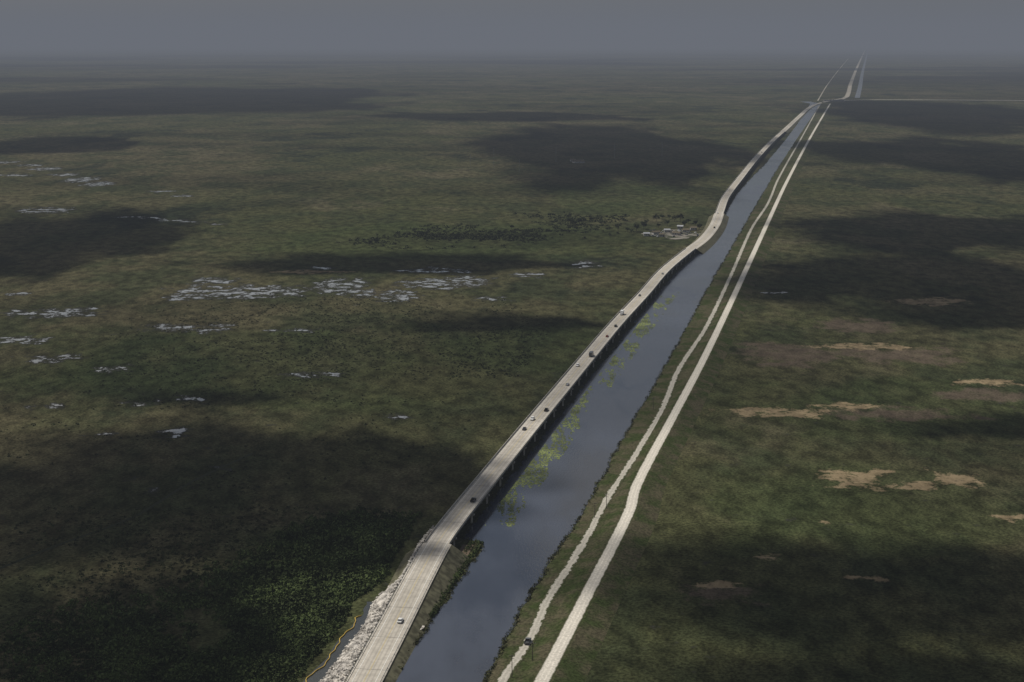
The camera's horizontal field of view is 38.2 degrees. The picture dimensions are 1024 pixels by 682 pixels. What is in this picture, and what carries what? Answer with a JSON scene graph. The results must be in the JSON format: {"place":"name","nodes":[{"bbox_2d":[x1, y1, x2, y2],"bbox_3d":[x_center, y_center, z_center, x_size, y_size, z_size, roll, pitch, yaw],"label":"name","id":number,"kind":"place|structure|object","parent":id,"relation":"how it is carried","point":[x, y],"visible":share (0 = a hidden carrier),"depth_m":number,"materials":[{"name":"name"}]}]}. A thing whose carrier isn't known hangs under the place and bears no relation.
{"place":"outdoors","nodes":[
{"label":"outdoors","id":0,"kind":"place"},
{"bbox_2d":[303,602,371,681],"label":"ditch water","id":1,"kind":"structure","parent":0,"point":[317,675],"depth_m":584.70,"materials":[{"name":"black liquid"}]},
{"bbox_2d":[306,615,361,681],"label":"turbidity curtain","id":2,"kind":"object","parent":1,"relation":"on","point":[335,648],"visible":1,"depth_m":582.49,"materials":[{"name":"yellow plastic"}]},
{"bbox_2d":[347,543,451,681],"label":"highway pavement","id":3,"kind":"structure","parent":0,"point":[416,595],"depth_m":608.82,"materials":[{"name":"concrete"}]},
{"bbox_2d":[345,546,420,681],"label":"guard rail","id":4,"kind":"object","parent":3,"relation":"on","point":[381,617],"visible":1,"depth_m":602.02,"materials":[{"name":"metal"}]},
{"bbox_2d":[380,548,447,681],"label":"guard rail","id":5,"kind":"object","parent":3,"relation":"on","point":[413,616],"visible":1,"depth_m":601.75,"materials":[{"name":"metal"}]},
{"bbox_2d":[344,543,468,681],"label":"embankment","id":6,"kind":"structure","parent":0,"point":[452,560],"depth_m":629.67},
{"bbox_2d":[323,534,427,681],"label":"rubble embankment","id":7,"kind":"structure","parent":6,"relation":"on","point":[354,644],"depth_m":586.54,"materials":[{"name":"stone"}]},
{"bbox_2d":[319,525,433,681],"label":"limestone rocks","id":8,"kind":"object","parent":7,"relation":"on","point":[354,652],"visible":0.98,"depth_m":594.76,"materials":[{"name":"grey stone"}]},
{"bbox_2d":[428,539,483,617],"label":"waterside bushes","id":9,"kind":"object","parent":6,"relation":"on","point":[433,612],"visible":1,"depth_m":665.62,"materials":[{"name":"green plant"}]},
{"bbox_2d":[460,544,472,554],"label":"dirt path","id":10,"kind":"structure","parent":0,"point":[462,547],"depth_m":698.07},
{"bbox_2d":[0,47,1023,681],"bbox_3d":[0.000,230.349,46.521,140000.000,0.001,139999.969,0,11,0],"label":"ground","id":11,"kind":"structure","parent":0,"point":[842,499],"depth_m":1292.71,"materials":[{"name":"green plant"}]},
{"bbox_2d":[0,505,423,681],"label":"mangrove thicket","id":12,"kind":"object","parent":11,"relation":"on","point":[357,557],"visible":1,"depth_m":615.68,"materials":[{"name":"green plant"}]},
{"bbox_2d":[0,289,558,681],"bbox_3d":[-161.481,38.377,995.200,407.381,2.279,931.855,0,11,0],"label":"marsh shrubs","id":13,"kind":"object","parent":11,"relation":"on","point":[173,551],"visible":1,"depth_m":894.34,"materials":[{"name":"green plant"}]},
{"bbox_2d":[336,211,629,248],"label":"shrub belt","id":14,"kind":"object","parent":11,"relation":"on","point":[459,235],"visible":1,"depth_m":1851.48,"materials":[{"name":"green plant"}]},
{"bbox_2d":[425,131,784,545],"bbox_3d":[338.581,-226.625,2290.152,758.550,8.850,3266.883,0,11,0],"label":"highway bridge","id":15,"kind":"structure","parent":11,"relation":"on","point":[630,306],"depth_m":941.76,"materials":[{"name":"concrete"}]},
{"bbox_2d":[375,104,816,681],"bbox_3d":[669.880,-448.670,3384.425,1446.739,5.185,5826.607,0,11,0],"label":"edge line","id":16,"kind":"object","parent":15,"relation":"on","point":[505,466],"visible":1,"depth_m":796.43,"materials":[{"name":"white paint"}]},
{"bbox_2d":[641,230,700,238],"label":"gravel yard","id":17,"kind":"structure","parent":11,"relation":"on","point":[668,235],"depth_m":1832.49,"materials":[{"name":"grey gravel"}]},
{"bbox_2d":[840,50,864,98],"bbox_3d":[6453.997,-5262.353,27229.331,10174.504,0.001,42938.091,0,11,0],"label":"distant highway","id":18,"kind":"structure","parent":11,"relation":"on","point":[848,92],"depth_m":8763.55,"materials":[{"name":"grey concrete"}]},
{"bbox_2d":[0,0,1023,47],"label":"sky","id":19,"kind":"structure","parent":0,"point":[23,23],"materials":[{"name":"grey"}]},
{"bbox_2d":[396,102,820,681],"bbox_3d":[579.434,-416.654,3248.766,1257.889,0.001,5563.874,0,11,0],"label":"canal water","id":20,"kind":"structure","parent":0,"point":[473,619],"depth_m":792.52,"materials":[{"name":"blue liquid"}]},
{"bbox_2d":[497,292,678,526],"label":"water hyacinth","id":21,"kind":"object","parent":20,"relation":"on","point":[527,475],"visible":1,"depth_m":874.35,"materials":[{"name":"green plant"}]},
{"bbox_2d":[495,106,818,681],"bbox_3d":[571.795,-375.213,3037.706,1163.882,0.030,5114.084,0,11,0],"label":"canal track","id":22,"kind":"structure","parent":0,"point":[510,667],"depth_m":774.71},
{"bbox_2d":[524,637,530,643],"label":"pickup truck","id":23,"kind":"object","parent":22,"relation":"on","point":[527,640],"visible":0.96,"depth_m":586.62,"materials":[{"name":"grey paint"}]},
{"bbox_2d":[487,101,833,681],"bbox_3d":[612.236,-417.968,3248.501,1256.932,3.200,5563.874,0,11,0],"label":"levee bank","id":24,"kind":"structure","parent":0,"point":[578,658],"depth_m":796.08,"materials":[{"name":"green plant"}]},
{"bbox_2d":[394,161,782,681],"bbox_3d":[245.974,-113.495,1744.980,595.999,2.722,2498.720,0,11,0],"label":"shoreline reeds","id":25,"kind":"object","parent":24,"relation":"on","point":[528,599],"visible":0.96,"depth_m":753.14,"materials":[{"name":"green plant"}]},
{"bbox_2d":[533,104,830,681],"bbox_3d":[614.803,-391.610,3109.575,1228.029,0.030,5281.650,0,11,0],"label":"levee road","id":26,"kind":"structure","parent":0,"point":[556,653],"depth_m":769.44,"materials":[{"name":"beige gravel"}]},
{"bbox_2d":[686,213,723,248],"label":"highway pavement","id":27,"kind":"structure","parent":0,"point":[706,236],"depth_m":1824.28,"materials":[{"name":"concrete"}]},
{"bbox_2d":[687,214,728,253],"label":"embankment","id":28,"kind":"structure","parent":0,"point":[709,243],"depth_m":1825.32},
{"bbox_2d":[781,99,837,131],"bbox_3d":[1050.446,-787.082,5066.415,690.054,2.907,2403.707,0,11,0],"label":"highway pavement","id":29,"kind":"structure","parent":0,"point":[787,127],"depth_m":4586.82,"materials":[{"name":"concrete"}]},
{"bbox_2d":[364,125,789,680],"bbox_3d":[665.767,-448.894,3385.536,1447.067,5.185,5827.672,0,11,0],"label":"line","id":30,"kind":"object","parent":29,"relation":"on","point":[497,466],"visible":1,"depth_m":760.42,"materials":[{"name":"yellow paint"}]},
{"bbox_2d":[352,109,805,680],"bbox_3d":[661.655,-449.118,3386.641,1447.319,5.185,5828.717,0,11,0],"label":"edge line","id":31,"kind":"object","parent":29,"relation":"on","point":[488,467],"visible":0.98,"depth_m":775.78,"materials":[{"name":"white paint"}]},
{"bbox_2d":[778,99,840,132],"bbox_3d":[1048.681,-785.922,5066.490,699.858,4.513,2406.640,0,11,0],"label":"embankment","id":32,"kind":"structure","parent":0,"point":[794,124],"depth_m":4536.87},
{"bbox_2d":[817,59,847,100],"bbox_3d":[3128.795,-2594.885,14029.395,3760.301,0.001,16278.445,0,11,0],"label":"distant track","id":33,"kind":"structure","parent":0,"point":[828,83],"depth_m":8277.33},
{"bbox_2d":[855,51,867,97],"bbox_3d":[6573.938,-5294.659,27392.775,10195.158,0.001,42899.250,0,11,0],"label":"distant canal","id":34,"kind":"structure","parent":0,"point":[858,92],"depth_m":8901.63,"materials":[{"name":"liquid"}]}
]}

